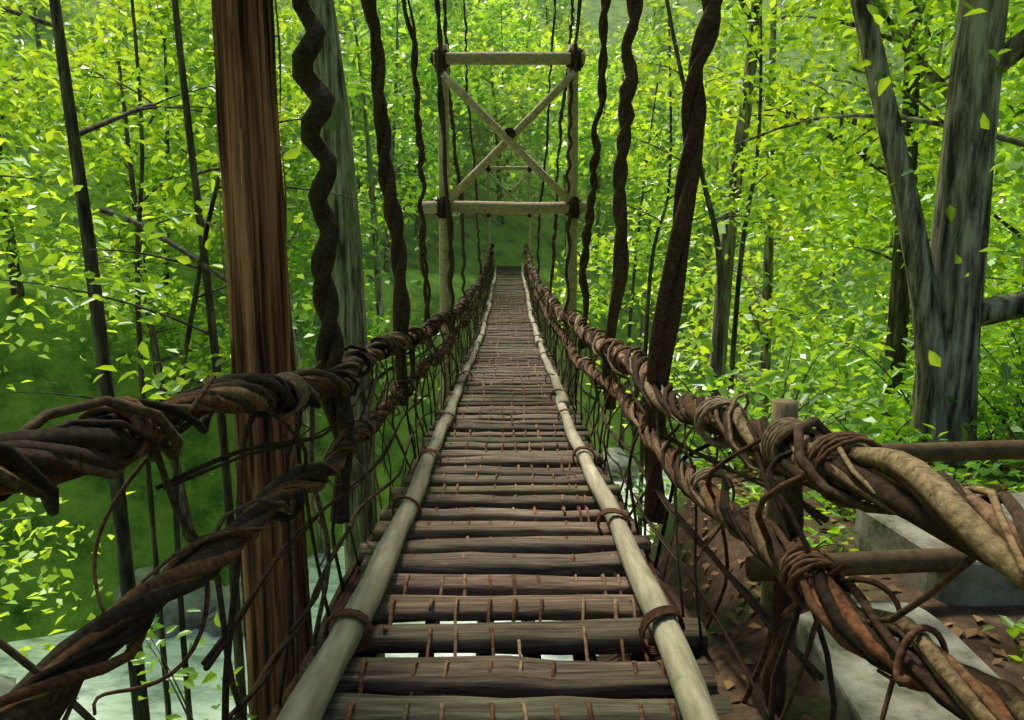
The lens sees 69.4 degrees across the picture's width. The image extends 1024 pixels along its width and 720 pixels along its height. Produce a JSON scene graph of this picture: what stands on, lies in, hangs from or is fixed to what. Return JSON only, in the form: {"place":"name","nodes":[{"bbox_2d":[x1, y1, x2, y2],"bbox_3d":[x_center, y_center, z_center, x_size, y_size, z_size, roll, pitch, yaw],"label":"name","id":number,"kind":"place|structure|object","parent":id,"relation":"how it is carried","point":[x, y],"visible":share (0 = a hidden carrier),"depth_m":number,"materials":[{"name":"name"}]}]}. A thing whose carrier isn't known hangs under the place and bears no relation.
{"place":"outdoors","nodes":[
{"label":"outdoors","id":0,"kind":"place"},
{"bbox_2d":[20,13,32,22],"bbox_3d":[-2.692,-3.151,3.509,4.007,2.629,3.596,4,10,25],"label":"leaf","id":1,"kind":"object","parent":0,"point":[24,17],"visible":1,"depth_m":5.22,"materials":[{"name":"green plant"}]},
{"bbox_2d":[0,391,911,719],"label":"river","id":2,"kind":"structure","parent":0,"point":[118,707],"depth_m":19.06,"materials":[{"name":"liquid"}]},
{"bbox_2d":[0,0,1023,719],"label":"ground","id":3,"kind":"structure","parent":0,"point":[88,502],"depth_m":24.97,"materials":[{"name":"green plant"}]},
{"bbox_2d":[0,0,47,73],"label":"tree","id":4,"kind":"object","parent":3,"relation":"on","point":[18,21],"visible":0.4,"depth_m":35.89,"materials":[{"name":"green plant"}]},
{"bbox_2d":[18,0,88,58],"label":"tree","id":5,"kind":"object","parent":3,"relation":"on","point":[38,42],"visible":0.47,"depth_m":44.89,"materials":[{"name":"brown plant"}]},
{"bbox_2d":[0,2,120,324],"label":"tree","id":6,"kind":"object","parent":3,"relation":"on","point":[7,111],"visible":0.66,"depth_m":21.95,"materials":[{"name":"green plant"}]},
{"bbox_2d":[7,0,114,15],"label":"tree","id":7,"kind":"object","parent":3,"relation":"on","point":[77,11],"visible":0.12,"depth_m":54.43,"materials":[{"name":"green plant"}]},
{"bbox_2d":[0,34,124,297],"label":"tree","id":8,"kind":"object","parent":3,"relation":"on","point":[18,291],"visible":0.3,"depth_m":25.13,"materials":[{"name":"green plant"}]},
{"bbox_2d":[0,46,139,160],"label":"tree","id":9,"kind":"object","parent":3,"relation":"on","point":[12,148],"visible":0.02,"depth_m":31.97,"materials":[{"name":"green plant"}]},
{"bbox_2d":[0,2,214,267],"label":"tree","id":10,"kind":"object","parent":3,"relation":"on","point":[27,145],"visible":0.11,"depth_m":28.37,"materials":[{"name":"green plant"}]},
{"bbox_2d":[40,0,175,99],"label":"tree","id":11,"kind":"object","parent":3,"relation":"on","point":[125,7],"visible":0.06,"depth_m":41.20,"materials":[{"name":"green plant"}]},
{"bbox_2d":[7,0,218,325],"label":"tree","id":12,"kind":"object","parent":3,"relation":"on","point":[161,13],"visible":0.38,"depth_m":24.64,"materials":[{"name":"green plant"}]},
{"bbox_2d":[0,0,233,699],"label":"tree","id":13,"kind":"object","parent":3,"relation":"on","point":[39,224],"visible":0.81,"depth_m":9.30,"materials":[{"name":"green plant"}]},
{"bbox_2d":[38,0,213,207],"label":"tree","id":14,"kind":"object","parent":3,"relation":"on","point":[177,143],"visible":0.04,"depth_m":33.78,"materials":[{"name":"green plant"}]},
{"bbox_2d":[74,1,200,64],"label":"tree","id":15,"kind":"object","parent":3,"relation":"on","point":[105,9],"visible":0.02,"depth_m":47.06,"materials":[{"name":"green plant"}]},
{"bbox_2d":[0,0,317,719],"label":"tree","id":16,"kind":"object","parent":3,"relation":"on","point":[140,708],"visible":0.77,"depth_m":6.56,"materials":[{"name":"green plant"}]},
{"bbox_2d":[2,19,323,542],"bbox_3d":[-10.874,-1.803,23.010,9.868,15.965,9.893,0,9,0],"label":"tree","id":17,"kind":"object","parent":3,"relation":"on","point":[148,329],"visible":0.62,"depth_m":22.00,"materials":[{"name":"green plant"}]},
{"bbox_2d":[0,0,387,656],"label":"tree","id":18,"kind":"object","parent":3,"relation":"on","point":[336,136],"visible":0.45,"depth_m":7.81,"materials":[{"name":"grey plant"}]},
{"bbox_2d":[45,17,373,299],"bbox_3d":[-10.096,-5.407,27.463,10.762,15.014,8.412,0,9,0],"label":"tree","id":19,"kind":"object","parent":3,"relation":"on","point":[215,255],"visible":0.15,"depth_m":25.95,"materials":[{"name":"green plant"}]},
{"bbox_2d":[137,72,301,209],"bbox_3d":[-13.035,-9.528,34.473,9.136,9.399,8.414,7,12,36],"label":"tree","id":20,"kind":"object","parent":3,"relation":"on","point":[197,150],"visible":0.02,"depth_m":32.93,"materials":[{"name":"green plant"}]},
{"bbox_2d":[179,1,303,164],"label":"tree","id":21,"kind":"object","parent":3,"relation":"on","point":[300,34],"visible":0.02,"depth_m":35.96,"materials":[{"name":"green plant"}]},
{"bbox_2d":[200,1,290,150],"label":"tree","id":22,"kind":"object","parent":3,"relation":"on","point":[276,50],"depth_m":42.83,"materials":[{"name":"green plant"}]},
{"bbox_2d":[211,0,312,719],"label":"cedar","id":23,"kind":"object","parent":3,"relation":"on","point":[257,323],"visible":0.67,"depth_m":4.50,"materials":[{"name":"brown plant"}]},
{"bbox_2d":[215,0,310,661],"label":"cedar bark strips","id":24,"kind":"object","parent":23,"relation":"attached to","point":[247,211],"visible":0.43,"depth_m":4.48,"materials":[{"name":"brown wood"}]},
{"bbox_2d":[170,91,358,285],"bbox_3d":[-10.236,-7.337,30.675,8.515,9.410,10.540,9,13,43],"label":"tree","id":25,"kind":"object","parent":3,"relation":"on","point":[286,109],"visible":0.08,"depth_m":30.16,"materials":[{"name":"green plant"}]},
{"bbox_2d":[186,0,347,87],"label":"tree","id":26,"kind":"object","parent":3,"relation":"on","point":[290,21],"visible":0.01,"depth_m":44.91,"materials":[{"name":"green plant"}]},
{"bbox_2d":[141,0,452,553],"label":"tree","id":27,"kind":"object","parent":3,"relation":"on","point":[301,311],"visible":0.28,"depth_m":24.76,"materials":[{"name":"green plant"}]},
{"bbox_2d":[0,447,638,696],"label":"river rocks","id":28,"kind":"object","parent":3,"relation":"on","point":[195,598],"visible":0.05,"depth_m":21.16,"materials":[{"name":"grey stone"}]},
{"bbox_2d":[274,0,380,46],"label":"tree","id":29,"kind":"object","parent":3,"relation":"on","point":[356,6],"visible":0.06,"depth_m":49.86,"materials":[{"name":"green plant"}]},
{"bbox_2d":[219,0,461,402],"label":"tree","id":30,"kind":"object","parent":3,"relation":"on","point":[361,51],"visible":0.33,"depth_m":28.74,"materials":[{"name":"green plant"}]},
{"bbox_2d":[276,25,415,222],"bbox_3d":[-9.401,-11.281,38.074,10.088,11.043,9.961,0,9,0],"label":"tree","id":31,"kind":"object","parent":3,"relation":"on","point":[344,49],"visible":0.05,"depth_m":37.49,"materials":[{"name":"green plant"}]},
{"bbox_2d":[295,0,422,97],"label":"tree","id":32,"kind":"object","parent":3,"relation":"on","point":[364,19],"visible":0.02,"depth_m":53.13,"materials":[{"name":"green plant"}]},
{"bbox_2d":[291,16,433,202],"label":"tree","id":33,"kind":"object","parent":3,"relation":"on","point":[342,44],"visible":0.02,"depth_m":41.09,"materials":[{"name":"green plant"}]},
{"bbox_2d":[347,7,431,109],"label":"tree","id":34,"kind":"object","parent":3,"relation":"on","point":[352,36],"visible":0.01,"depth_m":49.45,"materials":[{"name":"green plant"}]},
{"bbox_2d":[292,0,507,271],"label":"tree","id":35,"kind":"object","parent":3,"relation":"on","point":[429,73],"visible":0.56,"depth_m":33.80,"materials":[{"name":"green plant"}]},
{"bbox_2d":[350,0,453,175],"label":"tree","id":36,"kind":"object","parent":3,"relation":"on","point":[380,7],"visible":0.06,"depth_m":45.34,"materials":[{"name":"green plant"}]},
{"bbox_2d":[343,0,511,196],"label":"tree","id":37,"kind":"object","parent":3,"relation":"on","point":[426,13],"visible":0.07,"depth_m":44.75,"materials":[{"name":"green plant"}]},
{"bbox_2d":[344,27,519,238],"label":"tree","id":38,"kind":"object","parent":3,"relation":"on","point":[417,217],"visible":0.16,"depth_m":41.37,"materials":[{"name":"green plant"}]},
{"bbox_2d":[382,0,494,103],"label":"tree","id":39,"kind":"object","parent":3,"relation":"on","point":[470,28],"visible":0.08,"depth_m":52.66,"materials":[{"name":"green plant"}]},
{"bbox_2d":[390,68,520,214],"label":"tree","id":40,"kind":"object","parent":3,"relation":"on","point":[475,96],"visible":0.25,"depth_m":44.26,"materials":[{"name":"green plant"}]},
{"bbox_2d":[413,0,503,49],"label":"tree","id":41,"kind":"object","parent":3,"relation":"on","point":[455,13],"visible":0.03,"depth_m":54.43,"materials":[{"name":"green plant"}]},
{"bbox_2d":[415,8,515,99],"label":"tree","id":42,"kind":"object","parent":3,"relation":"on","point":[461,24],"visible":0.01,"depth_m":60.19,"materials":[{"name":"green plant"}]},
{"bbox_2d":[403,27,534,175],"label":"tree","id":43,"kind":"object","parent":3,"relation":"on","point":[426,102],"visible":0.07,"depth_m":48.52,"materials":[{"name":"green plant"}]},
{"bbox_2d":[451,0,532,34],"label":"tree","id":44,"kind":"object","parent":3,"relation":"on","point":[469,6],"visible":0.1,"depth_m":76.40,"materials":[{"name":"green plant"}]},
{"bbox_2d":[422,44,586,405],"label":"bridge tower","id":45,"kind":"structure","parent":3,"relation":"on","point":[505,58],"depth_m":12.51,"materials":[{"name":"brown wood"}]},
{"bbox_2d":[430,47,585,218],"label":"rope lashings","id":46,"kind":"structure","parent":45,"relation":"attached to","point":[509,131],"depth_m":12.33,"materials":[{"name":"brown fabric"}]},
{"bbox_2d":[431,27,580,224],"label":"tree","id":47,"kind":"object","parent":3,"relation":"on","point":[525,104],"visible":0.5,"depth_m":45.62,"materials":[{"name":"green plant"}]},
{"bbox_2d":[283,266,733,719],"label":"deck slats","id":48,"kind":"object","parent":3,"relation":"on","point":[466,685],"visible":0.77,"depth_m":4.12,"materials":[{"name":"brown wood"}]},
{"bbox_2d":[276,263,719,719],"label":"poles","id":49,"kind":"object","parent":48,"relation":"on","point":[310,696],"visible":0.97,"depth_m":3.68,"materials":[{"name":"brown wood"}]},
{"bbox_2d":[481,165,535,252],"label":"bridge tower","id":50,"kind":"structure","parent":3,"relation":"on","point":[527,175],"depth_m":40.13,"materials":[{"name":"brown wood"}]},
{"bbox_2d":[485,165,531,216],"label":"rope lashings","id":51,"kind":"object","parent":50,"relation":"attached to","point":[509,190],"visible":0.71,"depth_m":39.82,"materials":[{"name":"brown fabric"}]},
{"bbox_2d":[458,0,563,187],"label":"tree","id":52,"kind":"object","parent":3,"relation":"on","point":[482,16],"visible":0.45,"depth_m":50.13,"materials":[{"name":"green plant"}]},
{"bbox_2d":[0,243,1023,719],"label":"bridge vines","id":53,"kind":"object","parent":3,"relation":"on","point":[106,437],"visible":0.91,"depth_m":2.53,"materials":[{"name":"brown plant"}]},
{"bbox_2d":[291,0,722,523],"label":"hanging vines","id":54,"kind":"object","parent":53,"relation":"attached to","point":[309,81],"visible":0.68,"depth_m":4.80,"materials":[{"name":"brown plant"}]},
{"bbox_2d":[0,0,1023,719],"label":"saplings","id":55,"kind":"object","parent":3,"relation":"on","point":[202,228],"visible":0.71,"depth_m":8.39,"materials":[{"name":"green plant"}]},
{"bbox_2d":[482,0,552,106],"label":"tree","id":56,"kind":"object","parent":3,"relation":"on","point":[534,5],"visible":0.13,"depth_m":67.91,"materials":[{"name":"green plant"}]},
{"bbox_2d":[489,7,590,161],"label":"tree","id":57,"kind":"object","parent":3,"relation":"on","point":[529,23],"visible":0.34,"depth_m":57.42,"materials":[{"name":"green plant"}]},
{"bbox_2d":[516,0,570,51],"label":"tree","id":58,"kind":"object","parent":3,"relation":"on","point":[528,5],"visible":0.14,"depth_m":85.57,"materials":[{"name":"green plant"}]},
{"bbox_2d":[501,0,591,77],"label":"tree","id":59,"kind":"object","parent":3,"relation":"on","point":[563,4],"visible":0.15,"depth_m":77.39,"materials":[{"name":"green plant"}]},
{"bbox_2d":[76,275,1023,719],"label":"understory","id":60,"kind":"object","parent":3,"relation":"on","point":[1000,403],"visible":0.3,"depth_m":6.05,"materials":[{"name":"green plant"}]},
{"bbox_2d":[504,48,610,181],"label":"tree","id":61,"kind":"object","parent":3,"relation":"on","point":[535,80],"visible":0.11,"depth_m":53.81,"materials":[{"name":"green plant"}]},
{"bbox_2d":[486,80,642,247],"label":"tree","id":62,"kind":"object","parent":3,"relation":"on","point":[532,129],"visible":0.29,"depth_m":46.10,"materials":[{"name":"green plant"}]},
{"bbox_2d":[539,11,613,109],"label":"tree","id":63,"kind":"object","parent":3,"relation":"on","point":[561,38],"visible":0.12,"depth_m":62.85,"materials":[{"name":"green plant"}]},
{"bbox_2d":[550,25,611,110],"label":"tree","id":64,"kind":"object","parent":3,"relation":"on","point":[587,36],"visible":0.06,"depth_m":71.67,"materials":[{"name":"green plant"}]},
{"bbox_2d":[563,24,620,84],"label":"tree","id":65,"kind":"object","parent":3,"relation":"on","point":[594,32],"visible":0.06,"depth_m":74.21,"materials":[{"name":"green plant"}]},
{"bbox_2d":[547,49,680,202],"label":"tree","id":66,"kind":"object","parent":3,"relation":"on","point":[641,83],"visible":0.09,"depth_m":47.28,"materials":[{"name":"green plant"}]},
{"bbox_2d":[564,42,673,229],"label":"tree","id":67,"kind":"object","parent":3,"relation":"on","point":[586,70],"visible":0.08,"depth_m":49.87,"materials":[{"name":"green plant"}]},
{"bbox_2d":[542,68,702,274],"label":"tree","id":68,"kind":"object","parent":3,"relation":"on","point":[584,91],"visible":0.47,"depth_m":40.88,"materials":[{"name":"green plant"}]},
{"bbox_2d":[557,85,721,267],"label":"tree","id":69,"kind":"object","parent":3,"relation":"on","point":[608,169],"visible":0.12,"depth_m":44.10,"materials":[{"name":"green plant"}]},
{"bbox_2d":[547,46,739,450],"bbox_3d":[6.144,-4.394,34.361,9.080,18.866,8.113,0,9,0],"label":"tree","id":70,"kind":"object","parent":3,"relation":"on","point":[602,249],"visible":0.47,"depth_m":33.44,"materials":[{"name":"green plant"}]},
{"bbox_2d":[613,25,680,127],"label":"tree","id":71,"kind":"object","parent":3,"relation":"on","point":[643,35],"visible":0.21,"depth_m":66.10,"materials":[{"name":"green plant"}]},
{"bbox_2d":[581,122,738,348],"bbox_3d":[7.964,-6.372,40.182,9.297,12.974,10.618,0,9,0],"label":"tree","id":72,"kind":"object","parent":3,"relation":"on","point":[642,273],"visible":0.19,"depth_m":39.89,"materials":[{"name":"green plant"}]},
{"bbox_2d":[613,0,719,74],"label":"tree","id":73,"kind":"object","parent":3,"relation":"on","point":[654,19],"visible":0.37,"depth_m":79.73,"materials":[{"name":"green plant"}]},
{"bbox_2d":[628,69,790,262],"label":"tree","id":74,"kind":"object","parent":3,"relation":"on","point":[678,114],"visible":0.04,"depth_m":46.95,"materials":[{"name":"green plant"}]},
{"bbox_2d":[639,115,785,352],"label":"tree","id":75,"kind":"object","parent":3,"relation":"on","point":[715,125],"visible":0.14,"depth_m":40.38,"materials":[{"name":"green plant"}]},
{"bbox_2d":[660,105,779,224],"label":"tree","id":76,"kind":"object","parent":3,"relation":"on","point":[730,161],"visible":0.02,"depth_m":52.53,"materials":[{"name":"green plant"}]},
{"bbox_2d":[587,0,936,437],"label":"tree","id":77,"kind":"object","parent":3,"relation":"on","point":[765,312],"visible":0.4,"depth_m":15.83,"materials":[{"name":"green plant"}]},
{"bbox_2d":[671,82,856,256],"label":"tree","id":78,"kind":"object","parent":3,"relation":"on","point":[783,198],"visible":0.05,"depth_m":55.36,"materials":[{"name":"green plant"}]},
{"bbox_2d":[712,1,817,73],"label":"tree","id":79,"kind":"object","parent":3,"relation":"on","point":[725,14],"visible":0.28,"depth_m":79.56,"materials":[{"name":"green plant"}]},
{"bbox_2d":[669,135,865,394],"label":"tree","id":80,"kind":"object","parent":3,"relation":"on","point":[797,277],"visible":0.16,"depth_m":41.63,"materials":[{"name":"green plant"}]},
{"bbox_2d":[647,0,931,462],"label":"grey tree","id":81,"kind":"object","parent":3,"relation":"on","point":[728,240],"visible":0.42,"depth_m":10.37,"materials":[{"name":"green plant"}]},
{"bbox_2d":[626,0,1023,434],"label":"tree","id":82,"kind":"object","parent":3,"relation":"on","point":[898,309],"visible":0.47,"depth_m":13.52,"materials":[{"name":"green plant"}]},
{"bbox_2d":[813,1,847,34],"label":"tree","id":83,"kind":"object","parent":3,"relation":"on","point":[845,3],"visible":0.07,"depth_m":93.11,"materials":[{"name":"green plant"}]},
{"bbox_2d":[784,140,878,280],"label":"tree","id":84,"kind":"object","parent":3,"relation":"on","point":[833,203],"visible":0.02,"depth_m":53.65,"materials":[{"name":"green plant"}]},
{"bbox_2d":[780,126,893,388],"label":"tree","id":85,"kind":"object","parent":3,"relation":"on","point":[846,289],"visible":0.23,"depth_m":47.13,"materials":[{"name":"green plant"}]},
{"bbox_2d":[651,435,1023,718],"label":"leaf litter","id":86,"kind":"object","parent":3,"relation":"on","point":[957,631],"visible":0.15,"depth_m":3.87,"materials":[{"name":"brown plant"}]},
{"bbox_2d":[659,0,1023,465],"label":"grey tree","id":87,"kind":"object","parent":3,"relation":"on","point":[964,188],"visible":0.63,"depth_m":5.64,"materials":[{"name":"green plant"}]},
{"bbox_2d":[719,0,955,465],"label":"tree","id":88,"kind":"object","parent":87,"relation":"attached to","point":[927,322],"visible":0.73,"depth_m":5.67,"materials":[{"name":"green plant"}]},
{"bbox_2d":[800,4,893,80],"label":"tree","id":89,"kind":"object","parent":3,"relation":"on","point":[830,36],"visible":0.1,"depth_m":83.73,"materials":[{"name":"green plant"}]},
{"bbox_2d":[671,0,1023,215],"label":"tree","id":90,"kind":"object","parent":3,"relation":"on","point":[917,59],"visible":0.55,"depth_m":7.59,"materials":[{"name":"green plant"}]},
{"bbox_2d":[679,0,1023,465],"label":"tree","id":91,"kind":"object","parent":3,"relation":"on","point":[950,211],"visible":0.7,"depth_m":6.86,"materials":[{"name":"plant"}]},
{"bbox_2d":[725,0,1023,421],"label":"tree","id":92,"kind":"object","parent":3,"relation":"on","point":[861,326],"visible":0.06,"depth_m":20.01,"materials":[{"name":"green plant"}]},
{"bbox_2d":[726,1,1023,418],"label":"tree","id":93,"kind":"object","parent":3,"relation":"on","point":[1004,101],"visible":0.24,"depth_m":15.65,"materials":[{"name":"green plant"}]},
{"bbox_2d":[824,189,934,378],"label":"tree","id":94,"kind":"object","parent":3,"relation":"on","point":[862,316],"visible":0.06,"depth_m":53.06,"materials":[{"name":"green plant"}]},
{"bbox_2d":[745,398,1023,625],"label":"path fence","id":95,"kind":"object","parent":3,"relation":"on","point":[925,560],"visible":0.41,"depth_m":3.48,"materials":[{"name":"brown wood"}]},
{"bbox_2d":[779,0,1023,266],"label":"tree","id":96,"kind":"object","parent":3,"relation":"on","point":[1019,157],"visible":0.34,"depth_m":10.06,"materials":[{"name":"green plant"}]},
{"bbox_2d":[794,492,1023,719],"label":"stone blocks","id":97,"kind":"structure","parent":3,"relation":"on","point":[861,685],"depth_m":3.26,"materials":[{"name":"stone"}]},
{"bbox_2d":[840,61,1023,381],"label":"tree","id":98,"kind":"object","parent":3,"relation":"on","point":[1020,206],"visible":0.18,"depth_m":20.68,"materials":[{"name":"green plant"}]},
{"bbox_2d":[851,0,1023,400],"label":"tree","id":99,"kind":"object","parent":3,"relation":"on","point":[1017,245],"visible":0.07,"depth_m":23.94,"materials":[{"name":"green plant"}]},
{"bbox_2d":[935,66,945,75],"bbox_3d":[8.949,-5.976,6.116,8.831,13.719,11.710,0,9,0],"label":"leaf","id":100,"kind":"object","parent":3,"relation":"on","point":[940,71],"visible":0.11,"depth_m":10.96,"materials":[{"name":"green plant"}]},
{"bbox_2d":[926,143,1018,211],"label":"tree","id":101,"kind":"object","parent":3,"relation":"on","point":[1007,161],"visible":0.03,"depth_m":63.16,"materials":[{"name":"green plant"}]},
{"bbox_2d":[933,73,1023,269],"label":"tree","id":102,"kind":"object","parent":3,"relation":"on","point":[1015,126],"visible":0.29,"depth_m":17.20,"materials":[{"name":"green plant"}]},
{"bbox_2d":[987,72,1023,326],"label":"tree","id":103,"kind":"object","parent":3,"relation":"on","point":[1019,195],"visible":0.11,"depth_m":28.45,"materials":[{"name":"green plant"}]},
{"bbox_2d":[998,29,1021,187],"bbox_3d":[12.826,-5.747,12.227,10.238,12.163,12.939,6,11,32],"label":"tree","id":104,"kind":"object","parent":3,"relation":"on","point":[1012,149],"visible":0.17,"depth_m":15.28,"materials":[{"name":"green plant"}]}
]}

